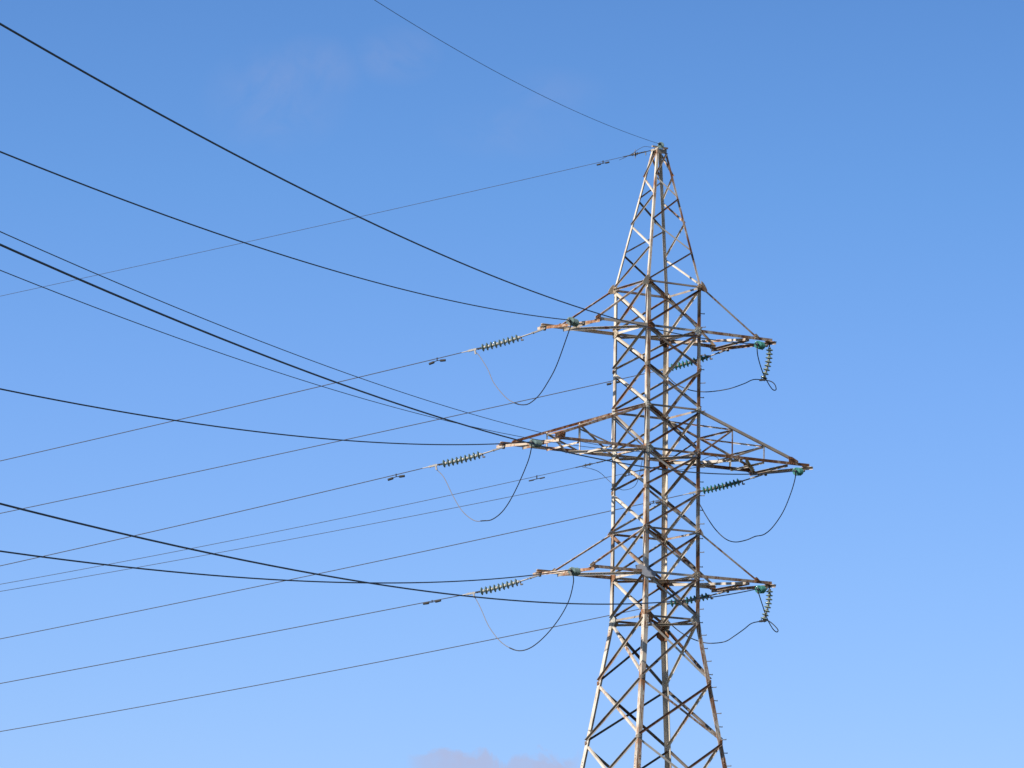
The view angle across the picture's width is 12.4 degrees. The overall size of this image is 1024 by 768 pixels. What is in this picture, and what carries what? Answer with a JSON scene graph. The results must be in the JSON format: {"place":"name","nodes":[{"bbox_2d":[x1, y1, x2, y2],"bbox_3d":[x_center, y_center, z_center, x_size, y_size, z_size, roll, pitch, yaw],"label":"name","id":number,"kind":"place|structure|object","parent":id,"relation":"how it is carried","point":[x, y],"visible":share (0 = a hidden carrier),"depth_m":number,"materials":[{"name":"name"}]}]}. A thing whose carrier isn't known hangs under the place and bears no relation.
{"place":"outdoors","nodes":[
{"label":"outdoors","id":0,"kind":"place"},
{"bbox_2d":[0,0,1023,767],"label":"sky","id":1,"kind":"structure","parent":0,"point":[848,177],"materials":[{"name":"blue"}]},
{"label":"ground","id":2,"kind":"structure","parent":0,"visible":0},
{"bbox_2d":[496,145,812,767],"bbox_3d":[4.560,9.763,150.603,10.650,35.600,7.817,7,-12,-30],"label":"transmission tower","id":3,"kind":"structure","parent":2,"relation":"on","point":[646,615],"depth_m":151.65,"materials":[{"name":"metal"}]},
{"bbox_2d":[3,467,574,583],"bbox_3d":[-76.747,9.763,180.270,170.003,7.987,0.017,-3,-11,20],"label":"communication cable","id":4,"kind":"object","parent":3,"relation":"attached to","point":[292,528],"visible":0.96,"depth_m":155.63,"materials":[{"name":"black metal"}]},
{"bbox_2d":[0,474,621,591],"bbox_3d":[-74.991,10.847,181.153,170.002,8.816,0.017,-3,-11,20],"label":"communication cable","id":5,"kind":"object","parent":3,"relation":"attached to","point":[315,534],"visible":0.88,"depth_m":157.08,"materials":[{"name":"black metal"}]},
{"bbox_2d":[0,270,641,451],"bbox_3d":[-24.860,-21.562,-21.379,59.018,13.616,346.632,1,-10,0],"label":"communication cable","id":6,"kind":"object","parent":3,"relation":"attached to","point":[272,370],"visible":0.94,"depth_m":94.19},
{"bbox_2d":[0,231,696,457],"bbox_3d":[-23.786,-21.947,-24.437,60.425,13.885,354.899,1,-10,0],"label":"communication cable","id":7,"kind":"object","parent":3,"relation":"attached to","point":[298,355],"visible":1,"depth_m":88.97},
{"bbox_2d":[422,446,503,469],"bbox_3d":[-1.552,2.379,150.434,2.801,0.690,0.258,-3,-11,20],"label":"insulator string","id":8,"kind":"object","parent":3,"relation":"attached to","point":[457,460],"visible":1,"depth_m":150.39,"materials":[{"name":"teal glass"}]},
{"bbox_2d":[0,468,421,565],"bbox_3d":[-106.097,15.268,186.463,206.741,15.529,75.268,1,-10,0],"label":"power cable","id":9,"kind":"object","parent":8,"relation":"attached to","point":[214,517],"visible":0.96,"depth_m":153.02,"materials":[{"name":"metal"}]},
{"bbox_2d":[388,474,404,480],"bbox_3d":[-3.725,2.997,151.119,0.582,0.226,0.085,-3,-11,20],"label":"vibration damper","id":10,"kind":"object","parent":9,"relation":"attached to","point":[392,478],"visible":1,"depth_m":151.11,"materials":[{"name":"metal"}]},
{"bbox_2d":[463,575,538,595],"bbox_3d":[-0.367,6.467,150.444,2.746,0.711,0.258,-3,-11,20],"label":"insulator string","id":11,"kind":"object","parent":3,"relation":"attached to","point":[498,587],"visible":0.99,"depth_m":150.39,"materials":[{"name":"teal glass"}]},
{"bbox_2d":[0,596,456,683],"bbox_3d":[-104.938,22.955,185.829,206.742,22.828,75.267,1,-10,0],"label":"power cable","id":12,"kind":"object","parent":11,"relation":"attached to","point":[225,640],"visible":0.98,"depth_m":153.40,"materials":[{"name":"metal"}]},
{"bbox_2d":[423,599,440,604],"bbox_3d":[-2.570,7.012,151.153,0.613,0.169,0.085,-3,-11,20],"label":"vibration damper","id":13,"kind":"object","parent":12,"relation":"attached to","point":[435,601],"visible":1,"depth_m":151.15,"materials":[{"name":"metal"}]},
{"bbox_2d":[462,327,544,353],"bbox_3d":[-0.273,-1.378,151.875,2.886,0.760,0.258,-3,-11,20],"label":"insulator string","id":14,"kind":"object","parent":3,"relation":"attached to","point":[499,343],"visible":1,"depth_m":151.83,"materials":[{"name":"teal glass"}]},
{"bbox_2d":[0,352,461,460],"bbox_3d":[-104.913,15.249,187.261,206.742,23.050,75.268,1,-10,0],"label":"power cable","id":15,"kind":"object","parent":14,"relation":"attached to","point":[229,407],"visible":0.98,"depth_m":154.77,"materials":[{"name":"metal"}]},
{"bbox_2d":[429,358,445,364],"bbox_3d":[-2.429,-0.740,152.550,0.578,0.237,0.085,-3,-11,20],"label":"vibration damper","id":16,"kind":"object","parent":15,"relation":"attached to","point":[440,360],"visible":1,"depth_m":152.53,"materials":[{"name":"metal"}]},
{"bbox_2d":[529,439,543,447],"bbox_3d":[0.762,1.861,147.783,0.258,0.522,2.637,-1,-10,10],"label":"insulator string","id":17,"kind":"object","parent":3,"relation":"attached to","point":[537,442],"visible":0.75,"depth_m":147.27,"materials":[{"name":"teal glass"}]},
{"bbox_2d":[0,388,530,444],"bbox_3d":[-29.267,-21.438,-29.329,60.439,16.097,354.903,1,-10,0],"label":"power cable","id":18,"kind":"object","parent":17,"relation":"attached to","point":[241,429],"visible":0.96,"depth_m":105.87,"materials":[{"name":"metal"}]},
{"bbox_2d":[437,444,531,521],"bbox_3d":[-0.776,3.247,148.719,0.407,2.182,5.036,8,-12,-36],"label":"jumper cable","id":19,"kind":"object","parent":17,"relation":"hanging from","point":[508,502],"visible":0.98,"depth_m":148.19,"materials":[{"name":"grey metal"}]},
{"bbox_2d":[568,567,580,575],"bbox_3d":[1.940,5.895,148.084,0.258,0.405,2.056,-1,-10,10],"label":"insulator string","id":20,"kind":"object","parent":3,"relation":"attached to","point":[576,571],"visible":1,"depth_m":147.75,"materials":[{"name":"teal glass"}]},
{"bbox_2d":[0,550,568,583],"bbox_3d":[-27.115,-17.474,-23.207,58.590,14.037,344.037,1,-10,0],"label":"power cable","id":21,"kind":"object","parent":20,"relation":"attached to","point":[260,578],"visible":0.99,"depth_m":102.31,"materials":[{"name":"metal"}]},
{"bbox_2d":[475,571,573,650],"bbox_3d":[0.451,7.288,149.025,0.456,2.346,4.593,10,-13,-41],"label":"jumper cable","id":22,"kind":"object","parent":20,"relation":"hanging from","point":[549,630],"visible":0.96,"depth_m":148.66,"materials":[{"name":"grey metal"}]},
{"bbox_2d":[566,317,583,327],"bbox_3d":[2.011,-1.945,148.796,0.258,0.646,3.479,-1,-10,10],"label":"insulator string","id":23,"kind":"object","parent":3,"relation":"attached to","point":[574,322],"visible":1,"depth_m":147.87,"materials":[{"name":"teal glass"}]},
{"bbox_2d":[0,151,567,319],"bbox_3d":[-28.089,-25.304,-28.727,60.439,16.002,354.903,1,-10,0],"label":"power cable","id":24,"kind":"object","parent":23,"relation":"attached to","point":[251,244],"visible":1,"depth_m":101.67,"materials":[{"name":"metal"}]},
{"bbox_2d":[476,321,570,404],"bbox_3d":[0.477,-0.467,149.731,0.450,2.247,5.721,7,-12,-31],"label":"jumper cable","id":25,"kind":"object","parent":23,"relation":"hanging from","point":[546,383],"visible":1,"depth_m":149.25,"materials":[{"name":"grey metal"}]},
{"bbox_2d":[575,459,611,467],"bbox_3d":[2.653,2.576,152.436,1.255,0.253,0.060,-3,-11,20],"label":"wire grip","id":26,"kind":"object","parent":3,"relation":"attached to","point":[589,464],"visible":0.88,"depth_m":152.46,"materials":[{"name":"metal"}]},
{"bbox_2d":[583,459,642,489],"bbox_3d":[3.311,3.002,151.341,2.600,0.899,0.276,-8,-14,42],"label":"slack lead","id":27,"kind":"object","parent":3,"relation":"attached to","point":[613,484],"visible":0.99,"depth_m":151.18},
{"bbox_2d":[623,150,650,156],"bbox_3d":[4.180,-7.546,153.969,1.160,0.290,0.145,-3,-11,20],"label":"wire grip","id":28,"kind":"object","parent":3,"relation":"attached to","point":[635,153],"visible":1,"depth_m":153.98,"materials":[{"name":"metal"}]},
{"bbox_2d":[2,157,620,295],"bbox_3d":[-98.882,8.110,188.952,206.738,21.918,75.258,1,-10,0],"label":"ground wire","id":29,"kind":"object","parent":28,"relation":"attached to","point":[312,227],"visible":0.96,"depth_m":157.54,"materials":[{"name":"metal"}]},
{"bbox_2d":[658,142,663,148],"bbox_3d":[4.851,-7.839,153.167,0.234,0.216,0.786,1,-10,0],"label":"wire grip","id":30,"kind":"object","parent":3,"relation":"attached to","point":[660,145],"visible":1,"depth_m":153.41,"materials":[{"name":"metal"}]},
{"bbox_2d":[375,0,657,143],"bbox_3d":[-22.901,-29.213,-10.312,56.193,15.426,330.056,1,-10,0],"label":"ground wire","id":31,"kind":"object","parent":30,"relation":"attached to","point":[506,77],"visible":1,"depth_m":123.19,"materials":[{"name":"metal"}]},
{"bbox_2d":[657,456,718,470],"bbox_3d":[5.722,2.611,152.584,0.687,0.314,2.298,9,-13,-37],"label":"slack lead","id":32,"kind":"object","parent":3,"relation":"attached to","point":[700,466],"visible":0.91,"depth_m":152.09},
{"bbox_2d":[650,590,727,606],"bbox_3d":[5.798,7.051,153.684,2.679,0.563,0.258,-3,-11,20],"label":"insulator string","id":33,"kind":"object","parent":3,"relation":"attached to","point":[694,597],"visible":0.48,"depth_m":153.56,"materials":[{"name":"green glass"}]},
{"bbox_2d":[0,607,648,731],"bbox_3d":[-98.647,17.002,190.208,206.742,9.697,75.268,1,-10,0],"label":"power cable","id":34,"kind":"object","parent":33,"relation":"attached to","point":[317,673],"visible":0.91,"depth_m":157.70,"materials":[{"name":"metal"}]},
{"bbox_2d":[651,348,727,372],"bbox_3d":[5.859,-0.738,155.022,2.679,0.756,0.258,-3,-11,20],"label":"insulator string","id":35,"kind":"object","parent":3,"relation":"attached to","point":[687,363],"visible":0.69,"depth_m":154.92,"materials":[{"name":"green glass"}]},
{"bbox_2d":[0,372,650,513],"bbox_3d":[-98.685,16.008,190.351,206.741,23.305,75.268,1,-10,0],"label":"power cable","id":36,"kind":"object","parent":35,"relation":"attached to","point":[319,445],"visible":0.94,"depth_m":159.08,"materials":[{"name":"metal"}]},
{"bbox_2d":[683,474,764,494],"bbox_3d":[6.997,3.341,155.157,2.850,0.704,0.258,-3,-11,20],"label":"insulator string","id":37,"kind":"object","parent":3,"relation":"attached to","point":[722,485],"visible":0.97,"depth_m":155.10,"materials":[{"name":"green glass"}]},
{"bbox_2d":[0,495,681,638],"bbox_3d":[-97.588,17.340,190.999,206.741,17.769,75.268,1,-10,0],"label":"power cable","id":38,"kind":"object","parent":37,"relation":"attached to","point":[328,571],"visible":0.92,"depth_m":159.42,"materials":[{"name":"metal"}]},
{"bbox_2d":[754,341,766,349],"bbox_3d":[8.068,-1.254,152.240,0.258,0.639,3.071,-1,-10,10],"label":"insulator string","id":39,"kind":"object","parent":3,"relation":"attached to","point":[760,345],"visible":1,"depth_m":151.40,"materials":[{"name":"green glass"}]},
{"bbox_2d":[0,23,755,343],"bbox_3d":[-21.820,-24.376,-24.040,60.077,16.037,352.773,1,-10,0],"label":"power cable","id":40,"kind":"object","parent":39,"relation":"attached to","point":[95,78],"visible":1,"depth_m":81.01,"materials":[{"name":"metal"}]},
{"bbox_2d":[662,345,776,391],"bbox_3d":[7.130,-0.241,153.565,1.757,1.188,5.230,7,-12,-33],"label":"jumper cable","id":41,"kind":"object","parent":39,"relation":"hanging from","point":[741,384],"visible":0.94,"depth_m":153.41,"materials":[{"name":"black metal"}]},
{"bbox_2d":[755,585,766,593],"bbox_3d":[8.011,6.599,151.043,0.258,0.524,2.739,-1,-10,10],"label":"insulator string","id":42,"kind":"object","parent":3,"relation":"attached to","point":[761,589],"visible":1,"depth_m":150.37,"materials":[{"name":"green glass"}]},
{"bbox_2d":[0,503,756,604],"bbox_3d":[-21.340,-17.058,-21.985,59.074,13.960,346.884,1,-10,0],"label":"power cable","id":43,"kind":"object","parent":42,"relation":"attached to","point":[7,505],"visible":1,"depth_m":83.09,"materials":[{"name":"metal"}]},
{"bbox_2d":[759,343,772,380],"bbox_3d":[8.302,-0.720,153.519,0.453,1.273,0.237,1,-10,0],"label":"insulator string","id":44,"kind":"object","parent":3,"relation":"attached to","point":[769,357],"visible":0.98,"depth_m":153.47,"materials":[{"name":"green glass"}]},
{"bbox_2d":[759,585,772,621],"bbox_3d":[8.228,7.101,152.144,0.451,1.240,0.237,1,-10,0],"label":"insulator string","id":45,"kind":"object","parent":3,"relation":"attached to","point":[769,591],"visible":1,"depth_m":152.08,"materials":[{"name":"green glass"}]},
{"bbox_2d":[668,590,778,643],"bbox_3d":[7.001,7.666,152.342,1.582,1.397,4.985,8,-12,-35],"label":"jumper cable","id":46,"kind":"object","parent":45,"relation":"hanging from","point":[769,622],"visible":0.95,"depth_m":152.24,"materials":[{"name":"black metal"}]},
{"bbox_2d":[793,467,804,475],"bbox_3d":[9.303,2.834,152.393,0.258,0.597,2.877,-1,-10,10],"label":"insulator string","id":47,"kind":"object","parent":3,"relation":"attached to","point":[799,471],"visible":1,"depth_m":151.65,"materials":[{"name":"green glass"}]},
{"bbox_2d":[0,243,794,474],"bbox_3d":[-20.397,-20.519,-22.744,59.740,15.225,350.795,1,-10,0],"label":"power cable","id":48,"kind":"object","parent":47,"relation":"attached to","point":[91,284],"visible":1,"depth_m":76.77,"materials":[{"name":"metal"}]},
{"bbox_2d":[693,472,795,541],"bbox_3d":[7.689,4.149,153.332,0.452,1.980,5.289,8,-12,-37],"label":"jumper cable","id":49,"kind":"object","parent":47,"relation":"hanging from","point":[757,535],"visible":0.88,"depth_m":152.94,"materials":[{"name":"grey metal"}]}
]}

